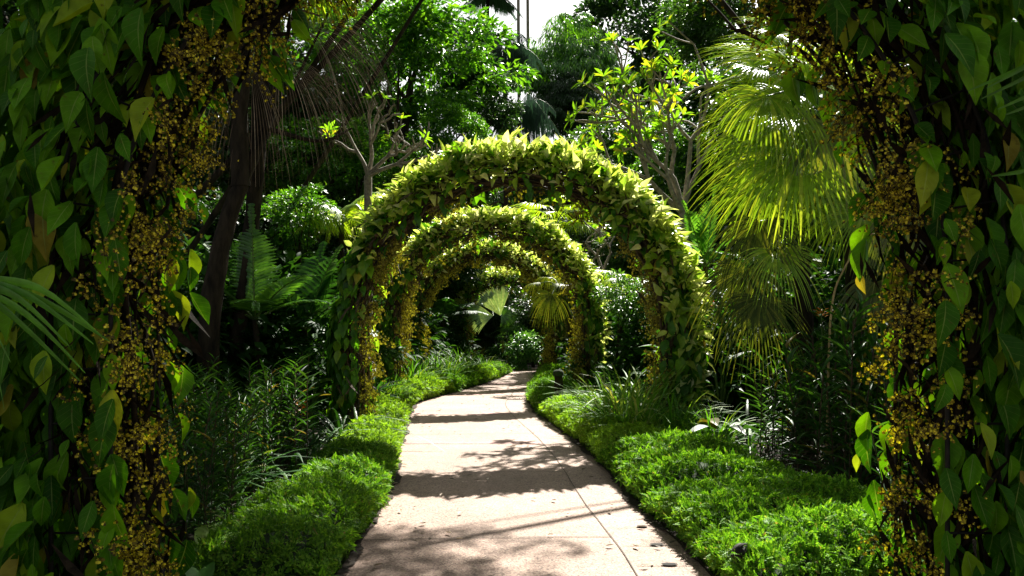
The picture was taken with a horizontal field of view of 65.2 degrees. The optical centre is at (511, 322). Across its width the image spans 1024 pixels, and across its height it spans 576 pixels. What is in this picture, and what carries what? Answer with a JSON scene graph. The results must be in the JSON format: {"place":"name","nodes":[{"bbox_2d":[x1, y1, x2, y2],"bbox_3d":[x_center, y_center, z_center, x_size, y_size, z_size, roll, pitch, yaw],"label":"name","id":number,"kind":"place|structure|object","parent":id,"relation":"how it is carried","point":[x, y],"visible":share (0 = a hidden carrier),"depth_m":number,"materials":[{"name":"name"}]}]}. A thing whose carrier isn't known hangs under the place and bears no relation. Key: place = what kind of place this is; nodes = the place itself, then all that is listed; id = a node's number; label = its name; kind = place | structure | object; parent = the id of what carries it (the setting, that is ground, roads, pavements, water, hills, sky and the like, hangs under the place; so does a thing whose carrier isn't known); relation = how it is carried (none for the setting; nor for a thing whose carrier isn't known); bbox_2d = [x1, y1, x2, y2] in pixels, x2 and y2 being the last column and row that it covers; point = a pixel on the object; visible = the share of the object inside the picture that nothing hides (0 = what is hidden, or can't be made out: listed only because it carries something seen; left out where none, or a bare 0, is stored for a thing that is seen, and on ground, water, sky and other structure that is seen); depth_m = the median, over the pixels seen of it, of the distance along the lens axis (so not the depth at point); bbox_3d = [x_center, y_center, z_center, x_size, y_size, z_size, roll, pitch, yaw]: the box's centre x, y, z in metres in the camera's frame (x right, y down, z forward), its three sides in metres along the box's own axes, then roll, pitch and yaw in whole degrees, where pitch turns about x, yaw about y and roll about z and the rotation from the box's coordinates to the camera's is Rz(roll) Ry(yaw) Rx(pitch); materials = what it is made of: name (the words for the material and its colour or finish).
{"place":"outdoors","nodes":[
{"label":"outdoors","id":0,"kind":"place"},
{"bbox_2d":[18,0,1017,217],"label":"sky","id":1,"kind":"structure","parent":0,"point":[539,10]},
{"bbox_2d":[138,362,910,575],"bbox_3d":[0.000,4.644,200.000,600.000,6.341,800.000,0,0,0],"label":"ground","id":2,"kind":"structure","parent":0,"point":[663,523],"depth_m":8.67,"materials":[{"name":"soil"}]},
{"bbox_2d":[0,276,108,406],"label":"young palm","id":3,"kind":"object","parent":2,"relation":"on","point":[9,287],"visible":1,"depth_m":2.80,"materials":[{"name":"green plant"}]},
{"bbox_2d":[148,405,197,543],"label":"cane orchid","id":4,"kind":"object","parent":2,"relation":"on","point":[183,446],"visible":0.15,"depth_m":5.42,"materials":[{"name":"green plant"}]},
{"bbox_2d":[140,395,233,541],"bbox_3d":[-2.348,1.039,5.605,0.601,1.124,0.666,0,0,25],"label":"cane orchid","id":5,"kind":"object","parent":2,"relation":"on","point":[188,469],"visible":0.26,"depth_m":5.59,"materials":[{"name":"green plant"}]},
{"bbox_2d":[140,377,236,522],"bbox_3d":[-2.558,0.998,6.207,0.782,1.206,0.674,0,0,29],"label":"cane orchid","id":6,"kind":"object","parent":2,"relation":"on","point":[201,429],"visible":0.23,"depth_m":6.23,"materials":[{"name":"green plant"}]},
{"bbox_2d":[163,366,231,482],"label":"cane orchid","id":7,"kind":"object","parent":2,"relation":"on","point":[207,395],"visible":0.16,"depth_m":7.29,"materials":[{"name":"green plant"}]},
{"bbox_2d":[178,392,252,517],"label":"cane orchid","id":8,"kind":"object","parent":2,"relation":"on","point":[226,430],"visible":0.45,"depth_m":6.32,"materials":[{"name":"green plant"}]},
{"bbox_2d":[176,427,255,537],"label":"cane orchid","id":9,"kind":"object","parent":2,"relation":"on","point":[222,483],"visible":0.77,"depth_m":5.66,"materials":[{"name":"green plant"}]},
{"bbox_2d":[137,242,324,423],"bbox_3d":[-4.942,0.368,12.204,3.804,3.328,3.626,0,0,-36],"label":"shade bush","id":10,"kind":"object","parent":2,"relation":"on","point":[226,304],"visible":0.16,"depth_m":11.67,"materials":[{"name":"green plant"}]},
{"bbox_2d":[202,401,263,501],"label":"cane orchid","id":11,"kind":"object","parent":2,"relation":"on","point":[250,427],"visible":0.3,"depth_m":7.00,"materials":[{"name":"green plant"}]},
{"bbox_2d":[224,393,282,498],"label":"cane orchid","id":12,"kind":"object","parent":2,"relation":"on","point":[267,438],"visible":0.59,"depth_m":7.04,"materials":[{"name":"green plant"}]},
{"bbox_2d":[183,203,332,393],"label":"feather palm","id":13,"kind":"object","parent":2,"relation":"on","point":[266,295],"visible":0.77,"depth_m":11.53,"materials":[{"name":"green plant"}]},
{"bbox_2d":[168,47,349,245],"bbox_3d":[-9.068,-3.647,25.549,8.029,10.804,8.554,0,0,0],"label":"broadleaf tree","id":14,"kind":"object","parent":2,"relation":"on","point":[223,180],"visible":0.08,"depth_m":24.42,"materials":[{"name":"green plant"}]},
{"bbox_2d":[238,356,299,477],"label":"cane orchid","id":15,"kind":"object","parent":2,"relation":"on","point":[267,389],"visible":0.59,"depth_m":7.93,"materials":[{"name":"green plant"}]},
{"bbox_2d":[179,186,363,289],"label":"broadleaf tree","id":16,"kind":"object","parent":2,"relation":"on","point":[264,224],"visible":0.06,"depth_m":18.91,"materials":[{"name":"green plant"}]},
{"bbox_2d":[195,289,348,430],"bbox_3d":[-3.703,0.697,12.457,2.659,2.440,2.790,0,0,-29],"label":"shade bush","id":17,"kind":"object","parent":2,"relation":"on","point":[272,344],"visible":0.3,"depth_m":12.03,"materials":[{"name":"green plant"}]},
{"bbox_2d":[184,0,360,259],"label":"broadleaf tree","id":18,"kind":"object","parent":2,"relation":"on","point":[213,214],"visible":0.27,"depth_m":14.55,"materials":[{"name":"brown plant"}]},
{"bbox_2d":[142,447,402,512],"bbox_3d":[-2.376,1.308,6.761,2.673,0.658,2.590,0,0,9],"label":"strap leaf clump","id":19,"kind":"object","parent":2,"relation":"on","point":[249,475],"visible":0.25,"depth_m":6.92,"materials":[{"name":"plant"}]},
{"bbox_2d":[195,3,352,397],"bbox_3d":[-3.278,-3.592,11.717,5.196,9.369,5.267,0,0,26],"label":"leaning tree","id":20,"kind":"object","parent":2,"relation":"on","point":[242,171],"visible":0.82,"depth_m":10.55,"materials":[{"name":"brown plant"}]},
{"bbox_2d":[239,355,308,460],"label":"cane orchid","id":21,"kind":"object","parent":2,"relation":"on","point":[273,380],"visible":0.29,"depth_m":8.99,"materials":[{"name":"green plant"}]},
{"bbox_2d":[177,0,383,217],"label":"broadleaf tree","id":22,"kind":"object","parent":2,"relation":"on","point":[368,13],"visible":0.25,"depth_m":13.22,"materials":[{"name":"brown plant"}]},
{"bbox_2d":[183,468,390,575],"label":"border hedge","id":23,"kind":"object","parent":2,"relation":"on","point":[313,524],"visible":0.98,"depth_m":5.06,"materials":[{"name":"plant"}]},
{"bbox_2d":[253,353,327,476],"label":"cane orchid","id":24,"kind":"object","parent":2,"relation":"on","point":[294,444],"visible":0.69,"depth_m":7.99,"materials":[{"name":"green plant"}]},
{"bbox_2d":[192,0,403,414],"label":"withered palm","id":25,"kind":"object","parent":2,"relation":"on","point":[259,107],"visible":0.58,"depth_m":11.26,"materials":[{"name":"brown plant"}]},
{"bbox_2d":[198,417,400,488],"bbox_3d":[-2.614,1.308,7.880,2.673,0.658,2.590,0,0,-28],"label":"strap leaf clump","id":26,"kind":"object","parent":2,"relation":"on","point":[293,462],"visible":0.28,"depth_m":7.89,"materials":[{"name":"plant"}]},
{"bbox_2d":[229,225,372,313],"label":"shade bush","id":27,"kind":"object","parent":2,"relation":"on","point":[286,254],"visible":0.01,"depth_m":16.77,"materials":[{"name":"green plant"}]},
{"bbox_2d":[261,182,347,268],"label":"sunlit bush","id":28,"kind":"object","parent":2,"relation":"on","point":[291,220],"visible":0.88,"depth_m":16.88,"materials":[{"name":"green plant"}]},
{"bbox_2d":[254,241,377,405],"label":"feather palm","id":29,"kind":"object","parent":2,"relation":"on","point":[324,268],"visible":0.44,"depth_m":12.51,"materials":[{"name":"green plant"}]},
{"bbox_2d":[292,192,381,290],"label":"bush","id":30,"kind":"object","parent":2,"relation":"on","point":[336,222],"visible":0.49,"depth_m":17.39,"materials":[{"name":"green plant"}]},
{"bbox_2d":[263,111,413,248],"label":"broadleaf tree","id":31,"kind":"object","parent":2,"relation":"on","point":[299,178],"visible":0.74,"depth_m":23.37,"materials":[{"name":"green plant"}]},
{"bbox_2d":[270,0,407,241],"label":"broadleaf tree","id":32,"kind":"object","parent":2,"relation":"on","point":[302,54],"visible":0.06,"depth_m":29.81,"materials":[{"name":"green plant"}]},
{"bbox_2d":[267,0,423,240],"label":"broadleaf tree","id":33,"kind":"object","parent":2,"relation":"on","point":[382,63],"visible":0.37,"depth_m":18.48,"materials":[{"name":"brown plant"}]},
{"bbox_2d":[291,435,401,512],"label":"border hedge","id":34,"kind":"object","parent":2,"relation":"on","point":[370,458],"visible":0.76,"depth_m":7.46,"materials":[{"name":"plant"}]},
{"bbox_2d":[280,188,417,283],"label":"broadleaf tree","id":35,"kind":"object","parent":2,"relation":"on","point":[343,203],"visible":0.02,"depth_m":23.11,"materials":[{"name":"green plant"}]},
{"bbox_2d":[292,314,417,410],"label":"shade bush","id":36,"kind":"object","parent":2,"relation":"on","point":[393,353],"visible":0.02,"depth_m":14.54,"materials":[{"name":"green plant"}]},
{"bbox_2d":[324,413,408,468],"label":"border hedge","id":37,"kind":"object","parent":2,"relation":"on","point":[388,434],"visible":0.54,"depth_m":9.74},
{"bbox_2d":[349,391,413,428],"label":"border hedge","id":38,"kind":"object","parent":2,"relation":"on","point":[399,408],"visible":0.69,"depth_m":11.98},
{"bbox_2d":[319,92,447,361],"bbox_3d":[-2.497,-1.562,16.379,3.069,6.524,1.264,0,0,16],"label":"frangipani tree","id":39,"kind":"object","parent":2,"relation":"on","point":[369,171],"visible":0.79,"depth_m":16.43,"materials":[{"name":"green plant"}]},
{"bbox_2d":[327,117,451,243],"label":"broadleaf tree","id":40,"kind":"object","parent":2,"relation":"on","point":[417,154],"visible":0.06,"depth_m":28.75,"materials":[{"name":"green plant"}]},
{"bbox_2d":[283,0,542,189],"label":"broadleaf tree","id":41,"kind":"object","parent":2,"relation":"on","point":[431,25],"visible":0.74,"depth_m":26.54,"materials":[{"name":"green plant"}]},
{"bbox_2d":[381,369,455,404],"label":"border hedge","id":42,"kind":"object","parent":2,"relation":"on","point":[425,389],"visible":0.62,"depth_m":16.26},
{"bbox_2d":[392,211,495,307],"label":"broadleaf tree","id":43,"kind":"object","parent":2,"relation":"on","point":[453,287],"visible":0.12,"depth_m":29.38,"materials":[{"name":"green plant"}]},
{"bbox_2d":[406,94,494,278],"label":"broadleaf tree","id":44,"kind":"object","parent":2,"relation":"on","point":[438,125],"visible":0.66,"depth_m":24.23,"materials":[{"name":"green plant"}]},
{"bbox_2d":[430,304,481,366],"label":"shade bush","id":45,"kind":"object","parent":2,"relation":"on","point":[461,340],"visible":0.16,"depth_m":29.28,"materials":[{"name":"green plant"}]},
{"bbox_2d":[425,297,488,360],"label":"feather palm","id":46,"kind":"object","parent":2,"relation":"on","point":[445,308],"visible":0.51,"depth_m":26.70,"materials":[{"name":"green plant"}]},
{"bbox_2d":[437,367,487,391],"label":"border hedge","id":47,"kind":"object","parent":2,"relation":"on","point":[465,380],"visible":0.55,"depth_m":19.09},
{"bbox_2d":[435,270,521,349],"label":"broadleaf tree","id":48,"kind":"object","parent":2,"relation":"on","point":[493,321],"visible":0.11,"depth_m":33.27,"materials":[{"name":"green plant"}]},
{"bbox_2d":[435,66,532,347],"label":"broadleaf tree","id":49,"kind":"object","parent":2,"relation":"on","point":[491,112],"visible":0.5,"depth_m":29.68,"materials":[{"name":"green plant"}]},
{"bbox_2d":[402,238,569,366],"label":"flower arch","id":50,"kind":"structure","parent":2,"relation":"on","point":[499,256],"depth_m":20.62,"materials":[{"name":"plant"}]},
{"bbox_2d":[457,0,522,269],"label":"feather palm","id":51,"kind":"object","parent":2,"relation":"on","point":[505,7],"visible":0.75,"depth_m":47.84,"materials":[{"name":"green plant"}]},
{"bbox_2d":[374,203,614,393],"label":"flower arch","id":52,"kind":"structure","parent":2,"relation":"on","point":[553,243],"depth_m":16.11,"materials":[{"name":"plant"}]},
{"bbox_2d":[467,286,522,353],"bbox_3d":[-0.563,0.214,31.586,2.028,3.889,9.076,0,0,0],"label":"fan palm","id":53,"kind":"object","parent":2,"relation":"on","point":[497,298],"visible":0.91,"depth_m":27.51,"materials":[{"name":"green plant"}]},
{"bbox_2d":[448,264,549,367],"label":"flower arch","id":54,"kind":"structure","parent":2,"relation":"on","point":[488,279],"depth_m":29.88,"materials":[{"name":"plant"}]},
{"bbox_2d":[472,33,544,303],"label":"feather palm","id":55,"kind":"object","parent":2,"relation":"on","point":[522,53],"visible":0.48,"depth_m":43.33,"materials":[{"name":"green plant"}]},
{"bbox_2d":[0,0,1023,575],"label":"flower arch","id":56,"kind":"structure","parent":2,"relation":"on","point":[78,468],"depth_m":3.75,"materials":[{"name":"plant"}]},
{"bbox_2d":[448,163,585,294],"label":"broadleaf tree","id":57,"kind":"object","parent":2,"relation":"on","point":[498,196],"visible":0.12,"depth_m":47.01,"materials":[{"name":"green plant"}]},
{"bbox_2d":[492,325,544,370],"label":"sunlit bush","id":58,"kind":"object","parent":2,"relation":"on","point":[522,346],"visible":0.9,"depth_m":27.66,"materials":[{"name":"green plant"}]},
{"bbox_2d":[322,125,719,431],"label":"flower arch","id":59,"kind":"structure","parent":2,"relation":"on","point":[668,267],"depth_m":11.04,"materials":[{"name":"plant"}]},
{"bbox_2d":[491,95,560,365],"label":"feather palm","id":60,"kind":"object","parent":2,"relation":"on","point":[535,118],"visible":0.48,"depth_m":39.59,"materials":[{"name":"green plant"}]},
{"bbox_2d":[508,292,577,350],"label":"broadleaf tree","id":61,"kind":"object","parent":2,"relation":"on","point":[524,318],"visible":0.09,"depth_m":31.44,"materials":[{"name":"green plant"}]},
{"bbox_2d":[518,273,578,355],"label":"fan palm","id":62,"kind":"object","parent":2,"relation":"on","point":[550,300],"visible":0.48,"depth_m":18.32,"materials":[{"name":"green plant"}]},
{"bbox_2d":[525,369,583,412],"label":"border hedge","id":63,"kind":"object","parent":2,"relation":"on","point":[533,389],"visible":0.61,"depth_m":14.46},
{"bbox_2d":[504,195,611,281],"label":"fan palm","id":64,"kind":"object","parent":2,"relation":"on","point":[531,206],"visible":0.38,"depth_m":23.89,"materials":[{"name":"green plant"}]},
{"bbox_2d":[536,391,600,437],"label":"border hedge","id":65,"kind":"object","parent":2,"relation":"on","point":[549,412],"visible":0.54,"depth_m":12.13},
{"bbox_2d":[533,70,607,247],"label":"broadleaf tree","id":66,"kind":"object","parent":2,"relation":"on","point":[564,95],"visible":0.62,"depth_m":46.10,"materials":[{"name":"green plant"}]},
{"bbox_2d":[510,12,640,313],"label":"broadleaf tree","id":67,"kind":"object","parent":2,"relation":"on","point":[561,54],"visible":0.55,"depth_m":48.49,"materials":[{"name":"green plant"}]},
{"bbox_2d":[538,215,639,307],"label":"broadleaf tree","id":68,"kind":"object","parent":2,"relation":"on","point":[591,256],"visible":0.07,"depth_m":27.00,"materials":[{"name":"green plant"}]},
{"bbox_2d":[578,218,617,306],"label":"frangipani tree","id":69,"kind":"object","parent":2,"relation":"on","point":[601,239],"visible":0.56,"depth_m":20.94,"materials":[{"name":"green plant"}]},
{"bbox_2d":[562,405,671,470],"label":"border hedge","id":70,"kind":"object","parent":2,"relation":"on","point":[596,438],"visible":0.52,"depth_m":9.49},
{"bbox_2d":[590,268,655,384],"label":"sunlit bush","id":71,"kind":"object","parent":2,"relation":"on","point":[625,307],"visible":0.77,"depth_m":15.39,"materials":[{"name":"green plant"}]},
{"bbox_2d":[531,365,720,424],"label":"strap leaf clump","id":72,"kind":"object","parent":2,"relation":"on","point":[606,398],"visible":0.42,"depth_m":10.10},
{"bbox_2d":[561,106,696,213],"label":"broadleaf tree","id":73,"kind":"object","parent":2,"relation":"on","point":[629,159],"visible":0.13,"depth_m":29.03,"materials":[{"name":"green plant"}]},
{"bbox_2d":[553,374,723,433],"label":"strap leaf clump","id":74,"kind":"object","parent":2,"relation":"on","point":[637,416],"visible":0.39,"depth_m":9.72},
{"bbox_2d":[554,0,723,141],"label":"broadleaf tree","id":75,"kind":"object","parent":2,"relation":"on","point":[641,28],"visible":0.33,"depth_m":56.90,"materials":[{"name":"green plant"}]},
{"bbox_2d":[548,357,730,418],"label":"strap leaf clump","id":76,"kind":"object","parent":2,"relation":"on","point":[640,385],"visible":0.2,"depth_m":10.62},
{"bbox_2d":[597,312,711,408],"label":"shade bush","id":77,"kind":"object","parent":2,"relation":"on","point":[636,362],"visible":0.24,"depth_m":14.83,"materials":[{"name":"green plant"}]},
{"bbox_2d":[592,197,721,294],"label":"broadleaf tree","id":78,"kind":"object","parent":2,"relation":"on","point":[695,207],"visible":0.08,"depth_m":23.76,"materials":[{"name":"green plant"}]},
{"bbox_2d":[564,12,761,240],"bbox_3d":[2.716,-2.010,14.784,4.107,7.431,2.718,0,0,-25],"label":"frangipani tree","id":79,"kind":"object","parent":2,"relation":"on","point":[635,121],"visible":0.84,"depth_m":14.31,"materials":[{"name":"green plant"}]},
{"bbox_2d":[600,387,739,432],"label":"strap leaf clump","id":80,"kind":"object","parent":2,"relation":"on","point":[671,421],"visible":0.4,"depth_m":9.64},
{"bbox_2d":[621,113,739,213],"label":"broadleaf tree","id":81,"kind":"object","parent":2,"relation":"on","point":[656,176],"visible":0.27,"depth_m":24.99,"materials":[{"name":"green plant"}]},
{"bbox_2d":[595,425,808,516],"bbox_3d":[1.756,1.362,7.744,1.723,0.626,2.511,0,0,0],"label":"border hedge","id":82,"kind":"object","parent":2,"relation":"on","point":[640,464],"visible":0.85,"depth_m":7.26,"materials":[{"name":"plant"}]},
{"bbox_2d":[632,302,791,430],"bbox_3d":[3.164,0.779,12.784,2.418,2.218,2.536,0,0,33],"label":"shade bush","id":83,"kind":"object","parent":2,"relation":"on","point":[732,395],"visible":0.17,"depth_m":12.25,"materials":[{"name":"green plant"}]},
{"bbox_2d":[655,401,774,442],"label":"strap leaf clump","id":84,"kind":"object","parent":2,"relation":"on","point":[710,430],"visible":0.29,"depth_m":9.15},
{"bbox_2d":[681,184,754,405],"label":"feather palm","id":85,"kind":"object","parent":2,"relation":"on","point":[701,243],"visible":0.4,"depth_m":13.07,"materials":[{"name":"green plant"}]},
{"bbox_2d":[649,0,806,81],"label":"broadleaf tree","id":86,"kind":"object","parent":2,"relation":"on","point":[698,30],"visible":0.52,"depth_m":39.04,"materials":[{"name":"green plant"}]},
{"bbox_2d":[702,351,756,424],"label":"broadleaf plant","id":87,"kind":"object","parent":2,"relation":"on","point":[722,393],"visible":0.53,"depth_m":11.51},
{"bbox_2d":[656,51,871,216],"bbox_3d":[8.116,-3.239,23.610,7.401,9.908,7.913,0,0,0],"label":"broadleaf tree","id":88,"kind":"object","parent":2,"relation":"on","point":[692,100],"visible":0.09,"depth_m":23.43,"materials":[{"name":"green plant"}]},
{"bbox_2d":[688,186,870,447],"bbox_3d":[3.163,-0.014,9.435,2.098,3.442,1.458,0,0,-43],"label":"fan palm","id":89,"kind":"object","parent":2,"relation":"on","point":[744,297],"visible":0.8,"depth_m":8.90,"materials":[{"name":"green plant"}]},
{"bbox_2d":[736,339,824,469],"bbox_3d":[2.910,0.886,8.645,0.799,1.430,0.928,0,0,-18],"label":"cane orchid","id":90,"kind":"object","parent":2,"relation":"on","point":[789,428],"visible":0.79,"depth_m":8.77,"materials":[{"name":"green plant"}]},
{"bbox_2d":[637,464,927,575],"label":"border hedge","id":91,"kind":"object","parent":2,"relation":"on","point":[790,520],"visible":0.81,"depth_m":4.92,"materials":[{"name":"plant"}]},
{"bbox_2d":[751,336,814,456],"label":"cane orchid","id":92,"kind":"object","parent":2,"relation":"on","point":[779,386],"visible":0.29,"depth_m":9.46,"materials":[{"name":"green plant"}]},
{"bbox_2d":[703,263,883,422],"bbox_3d":[4.329,0.451,13.254,3.550,3.106,3.385,0,0,26],"label":"shade bush","id":93,"kind":"object","parent":2,"relation":"on","point":[826,288],"visible":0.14,"depth_m":12.71,"materials":[{"name":"green plant"}]},
{"bbox_2d":[686,16,921,441],"bbox_3d":[3.603,-1.230,9.931,2.917,5.872,3.171,0,0,30],"label":"fan palm","id":94,"kind":"object","parent":2,"relation":"on","point":[781,151],"visible":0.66,"depth_m":9.15,"materials":[{"name":"green plant"}]},
{"bbox_2d":[761,322,858,461],"bbox_3d":[3.318,0.793,8.892,1.089,1.617,0.940,0,0,36],"label":"cane orchid","id":95,"kind":"object","parent":2,"relation":"on","point":[801,415],"visible":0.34,"depth_m":8.86,"materials":[{"name":"green plant"}]},
{"bbox_2d":[775,288,882,476],"bbox_3d":[3.138,0.627,7.792,1.042,1.949,1.154,0,0,25],"label":"cane orchid","id":96,"kind":"object","parent":2,"relation":"on","point":[859,319],"visible":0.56,"depth_m":7.80,"materials":[{"name":"green plant"}]},
{"bbox_2d":[752,240,913,416],"bbox_3d":[5.827,0.286,13.135,4.116,3.550,4.045,0,0,0],"label":"shade bush","id":97,"kind":"object","parent":2,"relation":"on","point":[826,303],"visible":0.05,"depth_m":12.93,"materials":[{"name":"green plant"}]},
{"bbox_2d":[786,301,891,486],"bbox_3d":[3.044,0.702,7.144,0.962,1.799,1.065,0,0,-40],"label":"cane orchid","id":98,"kind":"object","parent":2,"relation":"on","point":[850,362],"visible":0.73,"depth_m":7.03,"materials":[{"name":"green plant"}]},
{"bbox_2d":[820,318,907,484],"bbox_3d":[3.445,0.758,7.841,0.943,1.688,1.095,0,0,19],"label":"cane orchid","id":99,"kind":"object","parent":2,"relation":"on","point":[874,395],"visible":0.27,"depth_m":7.80,"materials":[{"name":"green plant"}]},
{"bbox_2d":[798,192,930,413],"bbox_3d":[4.108,0.074,8.919,1.684,3.260,1.200,0,0,0],"label":"fan palm","id":100,"kind":"object","parent":2,"relation":"on","point":[871,288],"visible":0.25,"depth_m":8.74,"materials":[{"name":"green plant"}]},
{"bbox_2d":[844,304,974,485],"bbox_3d":[3.536,0.718,6.922,1.147,1.768,0.987,0,0,32],"label":"cane orchid","id":101,"kind":"object","parent":2,"relation":"on","point":[860,355],"visible":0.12,"depth_m":7.00,"materials":[{"name":"green plant"}]},
{"bbox_2d":[968,64,1023,176],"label":"young palm","id":102,"kind":"object","parent":2,"relation":"on","point":[1008,74],"visible":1,"depth_m":2.97,"materials":[{"name":"green plant"}]},
{"bbox_2d":[341,367,710,575],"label":"path","id":103,"kind":"structure","parent":0,"point":[494,505],"depth_m":6.72,"materials":[{"name":"concrete"}]},
{"bbox_2d":[336,375,505,575],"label":"path soil edge","id":104,"kind":"object","parent":103,"relation":"on","point":[351,559],"visible":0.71,"depth_m":5.93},
{"bbox_2d":[527,401,713,575],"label":"path soil edge","id":105,"kind":"object","parent":103,"relation":"on","point":[629,497],"visible":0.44,"depth_m":7.05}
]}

